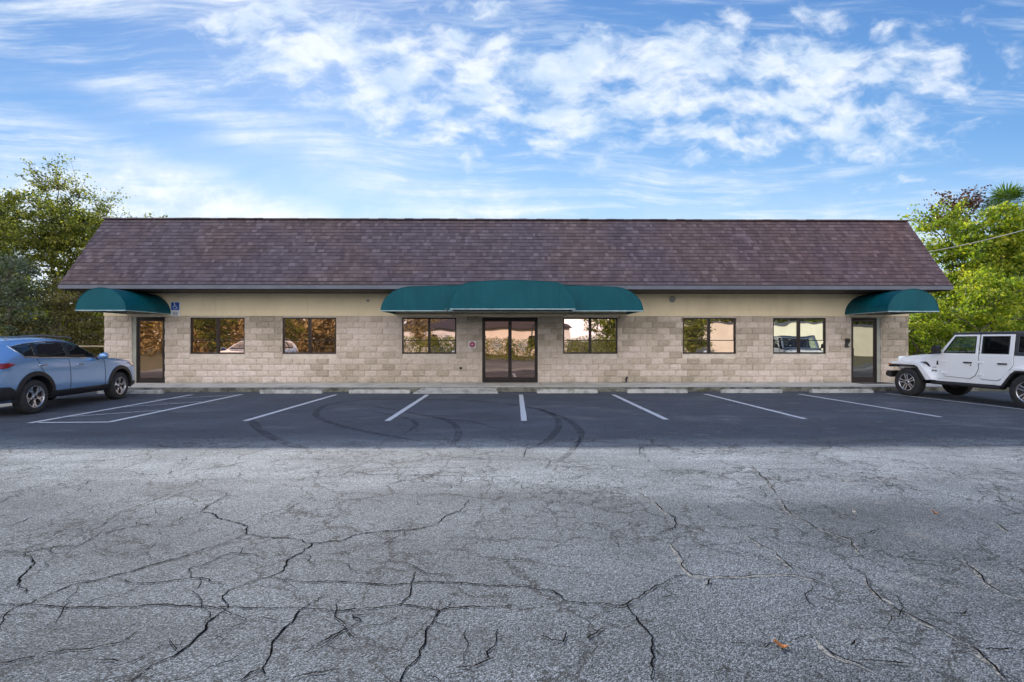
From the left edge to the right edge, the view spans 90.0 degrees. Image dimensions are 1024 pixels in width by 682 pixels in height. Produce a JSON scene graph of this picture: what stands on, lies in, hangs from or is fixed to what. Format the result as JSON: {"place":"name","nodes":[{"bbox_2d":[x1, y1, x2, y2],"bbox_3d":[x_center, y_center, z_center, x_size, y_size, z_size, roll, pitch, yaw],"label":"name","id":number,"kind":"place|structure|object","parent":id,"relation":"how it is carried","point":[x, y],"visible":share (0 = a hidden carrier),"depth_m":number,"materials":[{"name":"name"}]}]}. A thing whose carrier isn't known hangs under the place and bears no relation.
{"place":"outdoors","nodes":[
{"label":"outdoors","id":0,"kind":"place"},
{"bbox_2d":[58,217,953,382],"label":"office building","id":1,"kind":"structure","parent":0,"point":[351,300],"depth_m":17.30,"materials":[{"name":"beige paint"}]},
{"bbox_2d":[136,317,164,382],"bbox_3d":[-12.197,0.302,17.314,0.970,2.223,0.136,0,0,-1],"label":"door","id":2,"kind":"structure","parent":1,"relation":"in","point":[150,331],"depth_m":17.32,"materials":[{"name":"glass"}]},
{"bbox_2d":[171,302,179,315],"bbox_3d":[-11.327,-1.077,17.222,0.310,0.485,0.010,0,0,-1],"label":"accessible parking sign","id":3,"kind":"object","parent":1,"relation":"attached to","point":[175,308],"visible":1,"depth_m":17.22,"materials":[{"name":"blue metal"}]},
{"bbox_2d":[190,317,244,353],"bbox_3d":[-9.948,-0.183,17.335,1.830,1.225,0.110,0,0,-1],"label":"window","id":4,"kind":"structure","parent":1,"relation":"in","point":[209,335],"depth_m":17.35,"materials":[{"name":"clear glass"}]},
{"bbox_2d":[282,318,335,353],"bbox_3d":[-6.858,-0.183,17.373,1.810,1.225,0.110,0,0,-1],"label":"window","id":5,"kind":"structure","parent":1,"relation":"in","point":[300,335],"depth_m":17.39,"materials":[{"name":"clear glass"}]},
{"bbox_2d":[402,318,455,353],"bbox_3d":[-2.813,-0.183,17.422,1.840,1.225,0.110,0,0,-1],"label":"window","id":6,"kind":"structure","parent":1,"relation":"in","point":[419,335],"depth_m":17.44,"materials":[{"name":"clear glass"}]},
{"bbox_2d":[469,341,475,347],"bbox_3d":[-1.347,0.119,17.350,0.240,0.240,0.009,0,0,-1],"label":"fire safety sign","id":7,"kind":"object","parent":1,"relation":"attached to","point":[472,344],"visible":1,"depth_m":17.35,"materials":[{"name":"plastic"}]},
{"bbox_2d":[482,317,537,382],"bbox_3d":[-0.068,0.302,17.463,1.890,2.223,0.136,0,0,-1],"label":"double door","id":8,"kind":"structure","parent":1,"relation":"in","point":[509,344],"depth_m":17.46,"materials":[{"name":"clear glass"}]},
{"bbox_2d":[563,318,617,353],"bbox_3d":[2.667,-0.183,17.489,1.860,1.225,0.110,0,0,-1],"label":"window","id":9,"kind":"structure","parent":1,"relation":"in","point":[580,335],"depth_m":17.51,"materials":[{"name":"clear glass"}]},
{"bbox_2d":[683,318,735,353],"bbox_3d":[6.741,-0.183,17.539,1.830,1.225,0.110,0,0,-1],"label":"window","id":10,"kind":"structure","parent":1,"relation":"in","point":[711,335],"depth_m":17.55,"materials":[{"name":"clear glass"}]},
{"bbox_2d":[773,318,825,353],"bbox_3d":[9.841,-0.183,17.577,1.830,1.225,0.110,0,0,-1],"label":"window","id":11,"kind":"structure","parent":1,"relation":"in","point":[801,335],"depth_m":17.59,"materials":[{"name":"clear glass"}]},
{"bbox_2d":[845,338,849,346],"bbox_3d":[11.447,0.063,17.461,0.124,0.305,0.120,0,0,-1],"label":"key box","id":12,"kind":"object","parent":1,"relation":"attached to","point":[847,342],"visible":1,"depth_m":17.43,"materials":[{"name":"black plastic"}]},
{"bbox_2d":[851,317,876,381],"bbox_3d":[12.081,0.302,17.611,0.910,2.223,0.136,0,0,-1],"label":"door","id":13,"kind":"structure","parent":1,"relation":"in","point":[863,332],"depth_m":17.61,"materials":[{"name":"clear glass"}]},
{"bbox_2d":[0,391,1023,681],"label":"parking lot","id":14,"kind":"structure","parent":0,"point":[498,537],"depth_m":4.04,"materials":[{"name":"grey asphalt"}]},
{"bbox_2d":[0,335,134,413],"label":"parked crossover","id":15,"kind":"object","parent":14,"relation":"on","point":[36,373],"visible":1,"depth_m":11.36,"materials":[{"name":"blue metal"}]},
{"bbox_2d":[97,389,163,393],"bbox_3d":[-11.268,1.493,15.122,1.861,0.114,0.182,0,0,0],"label":"wheel stop","id":16,"kind":"object","parent":14,"relation":"on","point":[131,391],"visible":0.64,"depth_m":15.05,"materials":[{"name":"concrete"}]},
{"bbox_2d":[260,389,322,393],"bbox_3d":[-6.533,1.492,15.180,1.819,0.115,0.184,0,0,-1],"label":"wheel stop","id":17,"kind":"object","parent":14,"relation":"on","point":[311,391],"visible":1,"depth_m":15.11,"materials":[{"name":"concrete"}]},
{"bbox_2d":[349,389,410,392],"bbox_3d":[-3.921,1.494,15.215,1.789,0.112,0.184,0,0,0],"label":"wheel stop","id":18,"kind":"object","parent":14,"relation":"on","point":[380,391],"visible":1,"depth_m":15.14,"materials":[{"name":"concrete"}]},
{"bbox_2d":[537,389,597,392],"bbox_3d":[1.641,1.493,15.280,1.805,0.114,0.176,0,0,-1],"label":"wheel stop","id":19,"kind":"object","parent":14,"relation":"on","point":[567,391],"visible":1,"depth_m":15.21,"materials":[{"name":"concrete"}]},
{"bbox_2d":[626,389,687,392],"bbox_3d":[4.335,1.494,15.313,1.794,0.112,0.178,0,0,-1],"label":"wheel stop","id":20,"kind":"object","parent":14,"relation":"on","point":[656,391],"visible":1,"depth_m":15.24,"materials":[{"name":"concrete"}]},
{"bbox_2d":[720,389,781,392],"bbox_3d":[7.166,1.495,15.352,1.802,0.111,0.184,0,0,-1],"label":"wheel stop","id":21,"kind":"object","parent":14,"relation":"on","point":[751,391],"visible":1,"depth_m":15.27,"materials":[{"name":"concrete"}]},
{"bbox_2d":[773,639,787,647],"bbox_3d":[1.357,1.532,2.586,0.070,0.036,0.029,6,8,19],"label":"fallen leaf","id":22,"kind":"object","parent":14,"relation":"on","point":[778,643],"visible":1,"depth_m":2.59,"materials":[{"name":"brown plant"}]},
{"bbox_2d":[809,389,873,392],"bbox_3d":[9.895,1.494,15.382,1.848,0.111,0.180,0,0,-1],"label":"wheel stop","id":23,"kind":"object","parent":14,"relation":"on","point":[841,391],"visible":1,"depth_m":15.31,"materials":[{"name":"concrete"}]},
{"bbox_2d":[886,331,1023,407],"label":"parked offroader","id":24,"kind":"object","parent":14,"relation":"on","point":[996,361],"visible":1,"depth_m":12.84,"materials":[{"name":"white paint"}]},
{"bbox_2d":[941,335,980,378],"bbox_3d":[11.475,0.397,13.134,0.130,1.112,0.951,0,0,-9],"label":"front door","id":25,"kind":"structure","parent":24,"relation":"in","point":[959,365],"depth_m":13.08,"materials":[{"name":"white metal"}]},
{"bbox_2d":[977,334,1015,380],"bbox_3d":[11.623,0.400,12.296,0.130,1.117,0.781,0,0,-9],"label":"rear door","id":26,"kind":"structure","parent":24,"relation":"in","point":[996,356],"depth_m":12.28,"materials":[{"name":"white metal"}]},
{"bbox_2d":[0,0,1023,303],"label":"sky","id":27,"kind":"structure","parent":0,"point":[443,109],"materials":[{"name":"blue"}]},
{"bbox_2d":[95,382,977,393],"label":"pavement","id":28,"kind":"structure","parent":0,"point":[456,388],"depth_m":15.90,"materials":[{"name":"concrete"}]},
{"bbox_2d":[851,382,894,383],"bbox_3d":[12.091,1.405,17.174,1.080,0.015,0.550,0,0,-1],"label":"door mat","id":29,"kind":"object","parent":28,"relation":"on","point":[872,382],"depth_m":17.14,"materials":[{"name":"plastic"}]},
{"bbox_2d":[928,230,1023,251],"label":"overhead cable","id":30,"kind":"object","parent":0,"point":[976,242],"visible":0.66,"depth_m":18.68,"materials":[{"name":"black rubber"}]},
{"bbox_2d":[978,387,1008,390],"bbox_3d":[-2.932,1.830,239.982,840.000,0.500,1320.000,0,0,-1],"label":"ground","id":31,"kind":"structure","parent":0,"point":[985,389],"depth_m":16.68,"materials":[{"name":"grey concrete"}]},
{"bbox_2d":[0,203,48,324],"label":"oak tree","id":32,"kind":"object","parent":31,"relation":"on","point":[5,249],"visible":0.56,"depth_m":21.84,"materials":[{"name":"green plant"}]},
{"bbox_2d":[0,252,62,335],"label":"mossy tree","id":33,"kind":"object","parent":31,"relation":"on","point":[11,291],"visible":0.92,"depth_m":19.27,"materials":[{"name":"green plant"}]},
{"bbox_2d":[0,274,103,355],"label":"brown bush","id":34,"kind":"object","parent":31,"relation":"on","point":[69,311],"visible":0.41,"depth_m":19.57,"materials":[{"name":"grey plant"}]},
{"bbox_2d":[0,270,103,352],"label":"woodland","id":35,"kind":"object","parent":31,"relation":"on","point":[43,315],"visible":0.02,"depth_m":31.41,"materials":[{"name":"green plant"}]},
{"bbox_2d":[0,153,136,338],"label":"oak tree","id":36,"kind":"object","parent":31,"relation":"on","point":[67,228],"visible":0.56,"depth_m":24.18,"materials":[{"name":"green plant"}]},
{"bbox_2d":[60,291,103,352],"bbox_3d":[-17.163,-0.567,20.942,2.758,4.315,2.565,0,0,-19],"label":"green bush","id":37,"kind":"object","parent":31,"relation":"on","point":[97,314],"visible":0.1,"depth_m":20.70,"materials":[{"name":"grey plant"}]},
{"bbox_2d":[908,298,972,355],"bbox_3d":[17.309,-0.188,20.899,3.367,3.590,2.387,0,0,-1],"label":"golden bush","id":38,"kind":"object","parent":31,"relation":"on","point":[920,323],"visible":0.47,"depth_m":20.64,"materials":[{"name":"green plant"}]},
{"bbox_2d":[897,197,991,347],"bbox_3d":[21.277,-2.671,24.801,5.633,8.527,3.567,0,0,-1],"label":"yellow green tree","id":39,"kind":"object","parent":31,"relation":"on","point":[948,258],"visible":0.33,"depth_m":24.53,"materials":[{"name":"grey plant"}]},
{"bbox_2d":[916,184,991,340],"bbox_3d":[22.082,-3.168,25.832,3.479,9.499,2.352,0,0,14],"label":"red leaved tree","id":40,"kind":"object","parent":31,"relation":"on","point":[979,199],"visible":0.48,"depth_m":25.64,"materials":[{"name":"grey plant"}]},
{"bbox_2d":[908,285,1023,351],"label":"woodland","id":41,"kind":"object","parent":31,"relation":"on","point":[979,327],"visible":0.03,"depth_m":31.12,"materials":[{"name":"green plant"}]},
{"bbox_2d":[928,267,1023,350],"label":"green bush","id":42,"kind":"object","parent":31,"relation":"on","point":[981,304],"visible":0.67,"depth_m":19.87,"materials":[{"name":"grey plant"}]},
{"bbox_2d":[939,201,1023,323],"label":"broad leaved tree","id":43,"kind":"object","parent":31,"relation":"on","point":[1004,255],"visible":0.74,"depth_m":22.39,"materials":[{"name":"green plant"}]},
{"bbox_2d":[968,180,1023,324],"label":"palm tree","id":44,"kind":"object","parent":31,"relation":"on","point":[1009,195],"visible":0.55,"depth_m":24.73,"materials":[{"name":"green plant"}]},
{"bbox_2d":[1002,275,1023,325],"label":"green bush","id":45,"kind":"object","parent":31,"relation":"on","point":[1017,277],"visible":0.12,"depth_m":21.02,"materials":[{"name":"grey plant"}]}
]}

